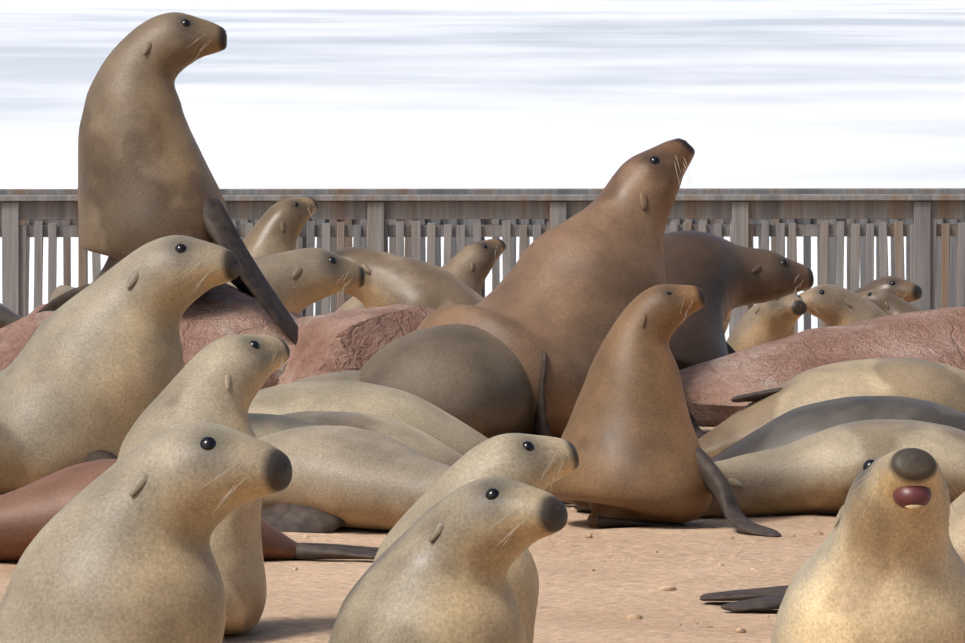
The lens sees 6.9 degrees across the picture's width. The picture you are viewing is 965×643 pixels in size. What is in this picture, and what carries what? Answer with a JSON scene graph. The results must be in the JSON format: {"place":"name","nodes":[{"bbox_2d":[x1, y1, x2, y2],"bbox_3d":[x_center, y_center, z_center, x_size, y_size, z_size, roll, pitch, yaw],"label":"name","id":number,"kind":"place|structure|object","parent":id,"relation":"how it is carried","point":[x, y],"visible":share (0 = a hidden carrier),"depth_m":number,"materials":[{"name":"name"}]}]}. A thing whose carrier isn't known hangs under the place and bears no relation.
{"place":"outdoors","nodes":[
{"label":"outdoors","id":0,"kind":"place"},
{"bbox_2d":[0,427,836,642],"bbox_3d":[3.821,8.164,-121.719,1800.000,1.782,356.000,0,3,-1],"label":"sand ground","id":1,"kind":"structure","parent":0,"point":[579,602],"depth_m":22.18,"materials":[{"name":"beige sand"}]},
{"bbox_2d":[0,235,239,494],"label":"seal","id":2,"kind":"object","parent":1,"relation":"on","point":[91,371],"visible":0.67,"depth_m":24.62,"materials":[{"name":"fur"}]},
{"bbox_2d":[0,422,291,642],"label":"seal","id":3,"kind":"object","parent":1,"relation":"on","point":[119,551],"visible":1,"depth_m":15.37,"materials":[{"name":"fur"}]},
{"bbox_2d":[0,283,303,389],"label":"rock","id":4,"kind":"object","parent":1,"relation":"on","point":[206,319],"visible":0.1,"depth_m":28.42,"materials":[{"name":"stone"}]},
{"bbox_2d":[37,12,297,344],"bbox_3d":[-1.122,-0.474,28.609,1.017,1.253,0.723,0,3,-9],"label":"seal","id":5,"kind":"object","parent":4,"relation":"on","point":[145,175],"visible":0.81,"depth_m":28.39,"materials":[{"name":"fur"}]},
{"bbox_2d":[0,459,378,560],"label":"seal","id":6,"kind":"object","parent":1,"relation":"on","point":[28,512],"visible":0.33,"depth_m":22.84,"materials":[{"name":"fur"}]},
{"bbox_2d":[117,334,289,634],"bbox_3d":[-0.803,0.417,20.415,0.531,0.763,0.562,1,3,23],"label":"seal","id":7,"kind":"object","parent":1,"relation":"on","point":[222,380],"visible":0.48,"depth_m":20.34,"materials":[{"name":"fur"}]},
{"bbox_2d":[49,248,364,313],"bbox_3d":[-1.268,0.026,33.415,1.135,0.661,1.211,2,3,41],"label":"seal","id":8,"kind":"object","parent":1,"relation":"on","point":[299,281],"visible":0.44,"depth_m":33.36,"materials":[{"name":"fur"}]},
{"bbox_2d":[243,197,317,257],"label":"seal","id":9,"kind":"object","parent":1,"relation":"on","point":[277,227],"visible":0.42,"depth_m":35.37,"materials":[{"name":"fur"}]},
{"bbox_2d":[248,413,318,437],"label":"seal","id":10,"kind":"object","parent":1,"relation":"on","point":[261,425],"visible":0.02,"depth_m":24.93,"materials":[{"name":"fur"}]},
{"bbox_2d":[336,296,365,311],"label":"seal","id":11,"kind":"object","parent":1,"relation":"on","point":[353,302],"visible":0.02,"depth_m":36.88,"materials":[{"name":"fur"}]},
{"bbox_2d":[258,425,450,532],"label":"seal","id":12,"kind":"object","parent":1,"relation":"on","point":[349,477],"visible":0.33,"depth_m":24.02,"materials":[{"name":"fur"}]},
{"bbox_2d":[276,304,434,385],"bbox_3d":[-0.410,0.168,28.431,1.038,0.452,0.813,-1,3,-28],"label":"rock","id":13,"kind":"object","parent":1,"relation":"on","point":[350,340],"visible":0.19,"depth_m":28.18,"materials":[{"name":"stone"}]},
{"bbox_2d":[248,381,487,454],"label":"seal","id":14,"kind":"object","parent":1,"relation":"on","point":[440,425],"visible":0.06,"depth_m":26.21,"materials":[{"name":"fur"}]},
{"bbox_2d":[334,247,483,309],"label":"seal","id":15,"kind":"object","parent":1,"relation":"on","point":[390,278],"visible":0.21,"depth_m":34.32,"materials":[{"name":"fur"}]},
{"bbox_2d":[291,350,551,436],"bbox_3d":[-0.313,0.302,27.349,1.829,0.425,0.752,0,3,-6],"label":"seal","id":16,"kind":"object","parent":1,"relation":"on","point":[540,424],"visible":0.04,"depth_m":27.31,"materials":[{"name":"fur"}]},
{"bbox_2d":[282,411,569,503],"bbox_3d":[-0.386,0.441,25.162,1.764,0.322,0.727,0,3,-2],"label":"seal","id":17,"kind":"object","parent":1,"relation":"on","point":[422,442],"visible":0.02,"depth_m":25.06,"materials":[{"name":"fur"}]},
{"bbox_2d":[359,324,533,438],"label":"seal","id":18,"kind":"object","parent":1,"relation":"on","point":[475,378],"visible":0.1,"depth_m":27.16,"materials":[{"name":"fur"}]},
{"bbox_2d":[328,477,567,642],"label":"seal","id":19,"kind":"object","parent":1,"relation":"on","point":[437,572],"visible":1,"depth_m":15.41,"materials":[{"name":"fur"}]},
{"bbox_2d":[441,239,505,295],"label":"seal","id":20,"kind":"object","parent":1,"relation":"on","point":[471,265],"visible":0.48,"depth_m":34.91,"materials":[{"name":"fur"}]},
{"bbox_2d":[373,433,578,642],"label":"seal","id":21,"kind":"object","parent":1,"relation":"on","point":[541,462],"visible":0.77,"depth_m":16.92,"materials":[{"name":"fur"}]},
{"bbox_2d":[0,188,964,334],"bbox_3d":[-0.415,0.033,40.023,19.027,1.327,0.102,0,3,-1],"label":"fence","id":22,"kind":"object","parent":1,"relation":"on","point":[922,231],"visible":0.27,"depth_m":40.01,"materials":[{"name":"grey wood"}]},
{"bbox_2d":[416,138,705,438],"bbox_3d":[-0.072,-0.083,27.753,1.733,1.085,1.364,-1,3,-17],"label":"seal","id":23,"kind":"object","parent":1,"relation":"on","point":[563,295],"visible":0.6,"depth_m":27.65,"materials":[{"name":"fur"}]},
{"bbox_2d":[292,514,836,642],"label":"pebbles","id":24,"kind":"object","parent":1,"relation":"on","point":[633,616],"visible":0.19,"depth_m":21.84,"materials":[{"name":"beige stone"}]},
{"bbox_2d":[545,284,781,536],"bbox_3d":[0.453,0.254,24.281,0.504,0.732,1.322,-2,3,-31],"label":"seal","id":25,"kind":"object","parent":1,"relation":"on","point":[629,434],"visible":0.98,"depth_m":24.14,"materials":[{"name":"fur"}]},
{"bbox_2d":[663,230,813,369],"bbox_3d":[0.638,0.052,28.601,1.053,0.735,1.274,0,3,8],"label":"seal","id":26,"kind":"object","parent":1,"relation":"on","point":[726,276],"visible":0.38,"depth_m":28.73,"materials":[{"name":"fur"}]},
{"bbox_2d":[726,293,809,351],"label":"seal","id":27,"kind":"object","parent":1,"relation":"on","point":[765,322],"visible":0.35,"depth_m":33.02,"materials":[{"name":"fur"}]},
{"bbox_2d":[679,307,964,426],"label":"rock","id":28,"kind":"object","parent":1,"relation":"on","point":[712,388],"visible":0.44,"depth_m":28.01,"materials":[{"name":"stone"}]},
{"bbox_2d":[696,419,964,519],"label":"seal","id":29,"kind":"object","parent":1,"relation":"on","point":[817,473],"visible":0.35,"depth_m":24.65,"materials":[{"name":"fur"}]},
{"bbox_2d":[698,358,964,458],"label":"seal","id":30,"kind":"object","parent":1,"relation":"on","point":[935,382],"visible":0.23,"depth_m":26.82,"materials":[{"name":"fur"}]},
{"bbox_2d":[700,492,964,611],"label":"seal","id":31,"kind":"object","parent":1,"relation":"on","point":[761,599],"visible":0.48,"depth_m":21.27,"materials":[{"name":"fur"}]},
{"bbox_2d":[712,396,964,461],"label":"seal","id":32,"kind":"object","parent":1,"relation":"on","point":[795,424],"visible":0.12,"depth_m":25.71,"materials":[{"name":"fur"}]},
{"bbox_2d":[799,284,886,326],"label":"seal","id":33,"kind":"object","parent":1,"relation":"on","point":[828,305],"visible":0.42,"depth_m":33.47,"materials":[{"name":"fur"}]},
{"bbox_2d":[771,448,964,642],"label":"seal","id":34,"kind":"object","parent":1,"relation":"on","point":[884,563],"visible":1,"depth_m":15.47,"materials":[{"name":"fur"}]},
{"bbox_2d":[820,276,921,327],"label":"seal","id":35,"kind":"object","parent":1,"relation":"on","point":[906,290],"visible":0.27,"depth_m":34.96,"materials":[{"name":"fur"}]},
{"bbox_2d":[857,289,922,315],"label":"seal","id":36,"kind":"object","parent":1,"relation":"on","point":[887,303],"visible":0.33,"depth_m":33.97,"materials":[{"name":"fur"}]},
{"bbox_3d":[-2.431,0.238,31.030,1.639,0.511,1.893,-1,3,-26],"label":"rock","id":37,"kind":"object","parent":1,"relation":"on","visible":0},
{"bbox_2d":[0,303,22,328],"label":"seal","id":38,"kind":"object","parent":37,"relation":"on","point":[8,316],"visible":0.06,"depth_m":30.87,"materials":[{"name":"fur"}]},
{"bbox_2d":[0,0,964,340],"bbox_3d":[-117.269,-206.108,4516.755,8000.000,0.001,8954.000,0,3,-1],"label":"sky","id":39,"kind":"structure","parent":0,"point":[372,94],"depth_m":165.43,"materials":[{"name":"white"}]},
{"bbox_2d":[723,309,732,333],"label":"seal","id":40,"kind":"object","parent":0,"point":[726,323],"depth_m":32.42,"materials":[{"name":"fur"}]}
]}

